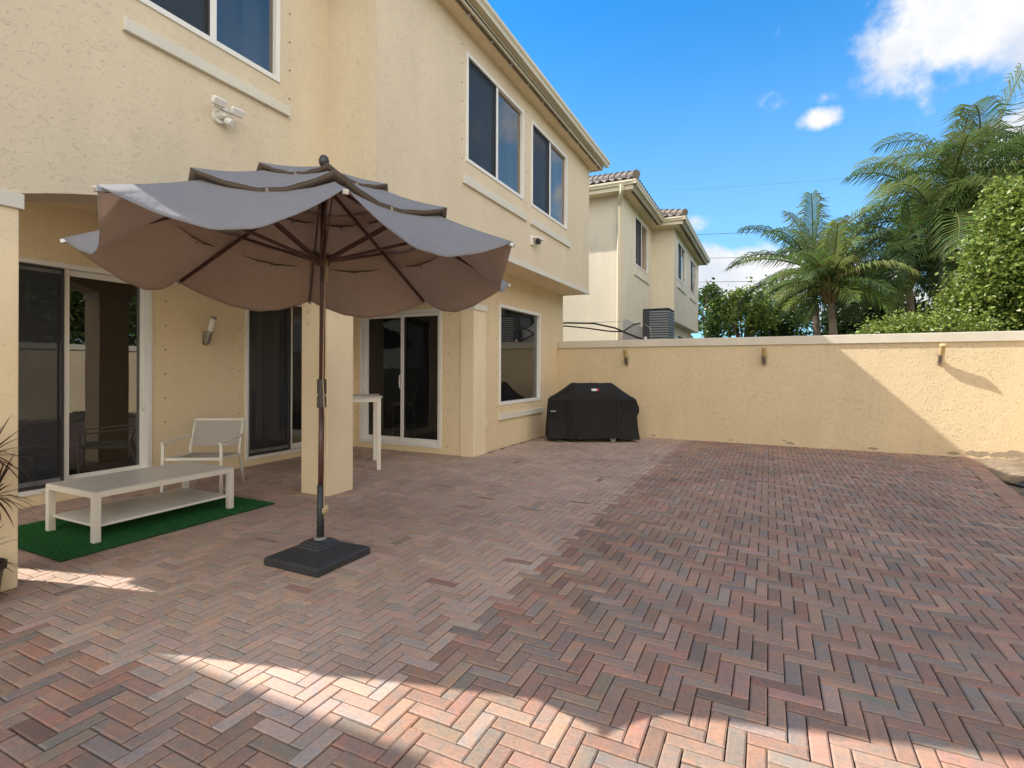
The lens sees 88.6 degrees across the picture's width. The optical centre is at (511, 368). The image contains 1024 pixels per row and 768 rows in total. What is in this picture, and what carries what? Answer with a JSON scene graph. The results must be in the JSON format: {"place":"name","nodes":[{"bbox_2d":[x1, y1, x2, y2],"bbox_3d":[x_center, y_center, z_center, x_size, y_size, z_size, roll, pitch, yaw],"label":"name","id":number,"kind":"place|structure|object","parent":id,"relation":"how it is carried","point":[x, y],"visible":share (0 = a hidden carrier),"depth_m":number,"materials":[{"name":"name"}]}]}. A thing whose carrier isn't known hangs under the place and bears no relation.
{"place":"outdoors","nodes":[
{"label":"outdoors","id":0,"kind":"place"},
{"bbox_2d":[0,435,1023,767],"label":"patio paving","id":1,"kind":"structure","parent":0,"point":[454,598],"depth_m":2.79,"materials":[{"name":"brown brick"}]},
{"bbox_2d":[0,416,50,588],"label":"potted plant","id":2,"kind":"object","parent":1,"relation":"on","point":[3,563],"visible":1,"depth_m":3.02,"materials":[{"name":"green plant"}]},
{"bbox_2d":[18,496,274,561],"bbox_3d":[-3.303,1.322,4.683,1.308,0.024,1.765,0,0,26],"label":"turf mat","id":3,"kind":"object","parent":1,"relation":"on","point":[65,540],"visible":0.54,"depth_m":4.30,"materials":[{"name":"green carpet"}]},
{"bbox_2d":[45,461,233,543],"bbox_3d":[-3.225,1.131,4.636,0.720,0.390,1.156,0,0,26],"label":"coffee table","id":4,"kind":"object","parent":3,"relation":"on","point":[96,515],"visible":1,"depth_m":4.45,"materials":[{"name":"white wood"}]},
{"bbox_2d":[160,418,245,493],"bbox_3d":[-3.375,0.957,5.803,0.632,0.762,0.646,0,0,-3],"label":"armchair","id":5,"kind":"object","parent":1,"relation":"on","point":[220,434],"visible":0.88,"depth_m":6.00,"materials":[{"name":"beige fabric"}]},
{"bbox_2d":[60,155,514,577],"bbox_3d":[-1.353,-0.085,3.719,2.714,2.860,2.714,0,0,-2],"label":"patio umbrella","id":6,"kind":"object","parent":1,"relation":"on","point":[324,235],"visible":1,"depth_m":3.67,"materials":[{"name":"fabric"}]},
{"bbox_2d":[0,0,609,591],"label":"house","id":7,"kind":"structure","parent":1,"relation":"on","point":[460,110],"depth_m":5.62,"materials":[{"name":"beige paint"}]},
{"bbox_2d":[18,256,152,497],"bbox_3d":[-4.559,0.079,5.369,0.132,2.290,1.600,0,0,26],"label":"sliding door","id":8,"kind":"structure","parent":7,"relation":"in","point":[85,352],"depth_m":5.52,"materials":[{"name":"glass"}]},
{"bbox_2d":[137,0,280,82],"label":"window","id":9,"kind":"structure","parent":7,"relation":"in","point":[248,31],"depth_m":4.56,"materials":[{"name":"glass"}]},
{"bbox_2d":[202,316,216,345],"bbox_3d":[-3.784,-0.473,6.577,0.220,0.372,0.073,0,0,26],"label":"wall sconce","id":10,"kind":"object","parent":7,"relation":"attached to","point":[207,337],"depth_m":6.56,"materials":[{"name":"silver metal"}]},
{"bbox_2d":[211,95,243,126],"bbox_3d":[-2.376,-2.107,4.344,0.141,0.177,0.284,0,0,26],"label":"floodlight","id":11,"kind":"object","parent":7,"relation":"attached to","point":[219,117],"visible":1,"depth_m":4.34,"materials":[{"name":"white plastic"}]},
{"bbox_2d":[245,304,301,460],"bbox_3d":[-3.323,0.097,7.897,0.132,2.317,1.630,0,0,26],"label":"sliding door","id":12,"kind":"structure","parent":7,"relation":"in","point":[273,339],"depth_m":7.57,"materials":[{"name":"black glass"}]},
{"bbox_2d":[359,308,441,448],"bbox_3d":[-1.833,0.149,8.670,1.670,2.210,0.132,0,0,26],"label":"sliding door","id":13,"kind":"structure","parent":7,"relation":"in","point":[400,357],"depth_m":8.64,"materials":[{"name":"glass"}]},
{"bbox_2d":[466,51,523,199],"bbox_3d":[-0.271,-3.351,7.510,0.174,1.400,1.735,0,0,26],"label":"window","id":14,"kind":"structure","parent":7,"relation":"in","point":[494,121],"depth_m":7.41,"materials":[{"name":"glass"}]},
{"bbox_2d":[499,304,540,405],"bbox_3d":[0.135,-0.235,9.602,0.104,1.710,1.770,0,0,26],"label":"window","id":15,"kind":"structure","parent":7,"relation":"in","point":[519,329],"depth_m":9.60,"materials":[{"name":"glass"}]},
{"bbox_2d":[530,235,543,245],"bbox_3d":[0.416,-2.089,8.622,0.120,0.160,0.310,0,0,26],"label":"security camera","id":16,"kind":"object","parent":7,"relation":"attached to","point":[539,240],"visible":1,"depth_m":8.55,"materials":[{"name":"white plastic"}]},
{"bbox_2d":[531,120,566,229],"bbox_3d":[0.613,-3.348,9.318,0.174,1.400,1.670,0,0,26],"label":"window","id":17,"kind":"structure","parent":7,"relation":"in","point":[548,162],"depth_m":9.25,"materials":[{"name":"glass"}]},
{"bbox_2d":[353,394,382,469],"bbox_3d":[-2.238,0.852,7.188,0.840,0.970,0.840,0,0,-18],"label":"bar table","id":18,"kind":"object","parent":1,"relation":"on","point":[375,399],"visible":0.5,"depth_m":6.93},
{"bbox_2d":[545,383,639,441],"bbox_3d":[1.502,0.809,9.926,1.700,1.089,0.650,0,0,-1],"label":"covered grill","id":19,"kind":"object","parent":1,"relation":"on","point":[590,410],"visible":1,"depth_m":9.66,"materials":[{"name":"black fabric"}]},
{"bbox_2d":[956,456,1023,519],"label":"paver border","id":20,"kind":"object","parent":1,"relation":"on","point":[1008,495],"visible":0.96,"depth_m":6.13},
{"bbox_2d":[487,0,1023,337],"label":"sky","id":21,"kind":"structure","parent":0,"point":[689,96],"materials":[{"name":"blue"}]},
{"bbox_2d":[697,224,887,234],"bbox_3d":[16.587,-7.342,25.295,37.156,1.685,0.022,0,0,26],"label":"power line","id":22,"kind":"object","parent":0,"point":[743,232],"visible":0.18,"depth_m":27.86,"materials":[{"name":"grey"}]},
{"bbox_2d":[657,164,987,190],"bbox_3d":[18.349,-9.571,24.438,27.337,1.272,0.007,0,0,26],"label":"power line","id":23,"kind":"object","parent":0,"point":[766,184],"visible":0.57,"depth_m":27.02,"materials":[{"name":"grey"}]},
{"label":"ground","id":24,"kind":"structure","parent":0,"visible":0},
{"bbox_2d":[563,169,709,340],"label":"house","id":25,"kind":"structure","parent":24,"relation":"on","point":[645,252],"depth_m":14.24,"materials":[{"name":"paint"}]},
{"bbox_2d":[635,215,647,273],"bbox_3d":[3.786,-3.637,15.621,0.174,1.400,1.780,0,0,26],"label":"window","id":26,"kind":"structure","parent":25,"relation":"in","point":[641,232],"depth_m":15.58,"materials":[{"name":"white glass"}]},
{"bbox_2d":[677,241,685,285],"bbox_3d":[5.807,-3.615,18.206,0.174,1.270,1.800,0,0,26],"label":"window","id":27,"kind":"structure","parent":25,"relation":"in","point":[681,266],"depth_m":18.19,"materials":[{"name":"white glass"}]},
{"bbox_2d":[690,258,695,296],"bbox_3d":[7.146,-3.610,20.945,0.174,1.270,1.700,0,0,26],"label":"window","id":28,"kind":"structure","parent":25,"relation":"in","point":[692,266],"depth_m":20.88,"materials":[{"name":"glass"}]},
{"bbox_2d":[643,308,674,338],"bbox_3d":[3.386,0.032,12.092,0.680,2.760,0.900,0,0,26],"label":"air conditioner","id":29,"kind":"object","parent":24,"relation":"on","point":[659,322],"visible":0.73,"depth_m":11.76,"materials":[{"name":"grey metal"}]},
{"bbox_2d":[563,321,652,339],"bbox_3d":[1.893,-0.839,12.238,2.711,0.528,0.322,0,0,18],"label":"pipe bundle","id":30,"kind":"object","parent":29,"relation":"on","point":[619,330],"visible":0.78,"depth_m":12.20,"materials":[{"name":"black rubber"}]},
{"bbox_2d":[623,317,642,339],"bbox_3d":[2.816,-0.719,12.138,0.510,0.958,0.040,0,0,26],"label":"disconnect panel","id":31,"kind":"object","parent":29,"relation":"attached to","point":[636,330],"visible":0.29,"depth_m":12.14,"materials":[{"name":"grey metal"}]},
{"bbox_2d":[698,277,733,337],"bbox_3d":[9.287,-1.286,24.271,2.093,5.551,2.814,0,0,-9],"label":"broadleaf tree","id":32,"kind":"object","parent":24,"relation":"on","point":[709,325],"visible":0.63,"depth_m":23.76,"materials":[{"name":"green plant"}]},
{"bbox_2d":[708,276,784,336],"bbox_3d":[10.247,-1.236,22.885,2.757,5.475,3.126,0,0,0],"label":"broadleaf tree","id":33,"kind":"object","parent":24,"relation":"on","point":[753,313],"visible":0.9,"depth_m":22.26,"materials":[{"name":"green plant"}]},
{"bbox_2d":[751,274,812,336],"bbox_3d":[12.312,-1.400,23.946,3.084,5.819,2.500,0,0,26],"label":"broadleaf tree","id":34,"kind":"object","parent":24,"relation":"on","point":[786,327],"visible":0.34,"depth_m":23.38,"materials":[{"name":"green plant"}]},
{"bbox_2d":[557,331,1023,458],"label":"boundary wall","id":35,"kind":"structure","parent":24,"relation":"on","point":[902,393],"depth_m":8.97,"materials":[{"name":"paint"}]},
{"bbox_2d":[623,348,628,364],"bbox_3d":[2.268,-0.237,10.457,0.086,0.344,0.223,0,0,26],"label":"wall sconce","id":36,"kind":"object","parent":35,"relation":"attached to","point":[626,361],"depth_m":10.42,"materials":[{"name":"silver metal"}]},
{"bbox_2d":[761,346,766,364],"bbox_3d":[4.479,-0.229,9.321,0.086,0.344,0.223,0,0,26],"label":"wall sconce","id":37,"kind":"object","parent":35,"relation":"attached to","point":[764,355],"depth_m":9.28,"materials":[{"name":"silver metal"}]},
{"bbox_2d":[937,343,945,364],"bbox_3d":[6.696,-0.221,8.181,0.086,0.344,0.223,0,0,26],"label":"wall sconce","id":38,"kind":"object","parent":35,"relation":"attached to","point":[941,355],"depth_m":8.15,"materials":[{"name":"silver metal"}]},
{"bbox_2d":[724,190,891,335],"bbox_3d":[9.110,-1.875,16.252,4.714,6.525,4.411,0,0,26],"label":"palm tree","id":39,"kind":"object","parent":24,"relation":"on","point":[793,242],"visible":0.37,"depth_m":15.89,"materials":[{"name":"green plant"}]},
{"bbox_2d":[761,219,922,334],"bbox_3d":[8.128,-1.158,13.266,3.466,5.092,3.429,0,0,26],"label":"palm tree","id":40,"kind":"object","parent":24,"relation":"on","point":[832,273],"visible":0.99,"depth_m":13.01,"materials":[{"name":"green plant"}]},
{"bbox_2d":[807,273,906,334],"bbox_3d":[13.478,-1.333,20.123,3.992,5.680,3.283,0,0,-3],"label":"broadleaf tree","id":41,"kind":"object","parent":24,"relation":"on","point":[848,328],"visible":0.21,"depth_m":19.40,"materials":[{"name":"green plant"}]},
{"bbox_2d":[847,198,969,323],"bbox_3d":[10.334,-1.487,13.702,3.210,5.764,3.525,0,0,26],"label":"palm tree","id":42,"kind":"object","parent":24,"relation":"on","point":[929,279],"visible":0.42,"depth_m":13.49,"materials":[{"name":"green plant"}]},
{"bbox_2d":[891,288,933,322],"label":"broadleaf tree","id":43,"kind":"object","parent":24,"relation":"on","point":[917,302],"visible":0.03,"depth_m":19.65,"materials":[{"name":"green plant"}]},
{"bbox_2d":[824,106,1023,326],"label":"palm tree","id":44,"kind":"object","parent":24,"relation":"on","point":[939,232],"visible":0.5,"depth_m":13.24,"materials":[{"name":"green plant"}]},
{"bbox_2d":[847,303,1015,334],"bbox_3d":[7.548,0.127,9.649,2.350,2.706,2.347,0,0,26],"label":"shrub","id":45,"kind":"object","parent":24,"relation":"on","point":[918,323],"visible":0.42,"depth_m":9.23,"materials":[{"name":"green plant"}]},
{"bbox_2d":[854,63,1023,299],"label":"palm tree","id":46,"kind":"object","parent":24,"relation":"on","point":[920,152],"visible":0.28,"depth_m":13.84,"materials":[{"name":"green plant"}]},
{"bbox_2d":[920,228,967,309],"bbox_3d":[16.848,-2.724,18.595,4.900,8.484,3.713,0,0,26],"label":"broadleaf tree","id":47,"kind":"object","parent":24,"relation":"on","point":[932,285],"depth_m":19.01,"materials":[{"name":"green plant"}]},
{"bbox_2d":[914,163,1023,331],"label":"broadleaf tree","id":48,"kind":"object","parent":24,"relation":"on","point":[989,275],"visible":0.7,"depth_m":9.33,"materials":[{"name":"green plant"}]},
{"bbox_2d":[921,88,1023,241],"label":"palm tree","id":49,"kind":"object","parent":24,"relation":"on","point":[1018,144],"visible":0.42,"depth_m":12.66,"materials":[{"name":"green plant"}]},
{"bbox_2d":[974,457,1023,497],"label":"soil strip","id":50,"kind":"object","parent":24,"relation":"on","point":[998,467],"visible":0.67,"depth_m":7.24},
{"bbox_2d":[1001,475,1023,486],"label":"plastic sheet","id":51,"kind":"object","parent":50,"relation":"on","point":[1016,479],"visible":1,"depth_m":6.27,"materials":[{"name":"grey plastic"}]}
]}

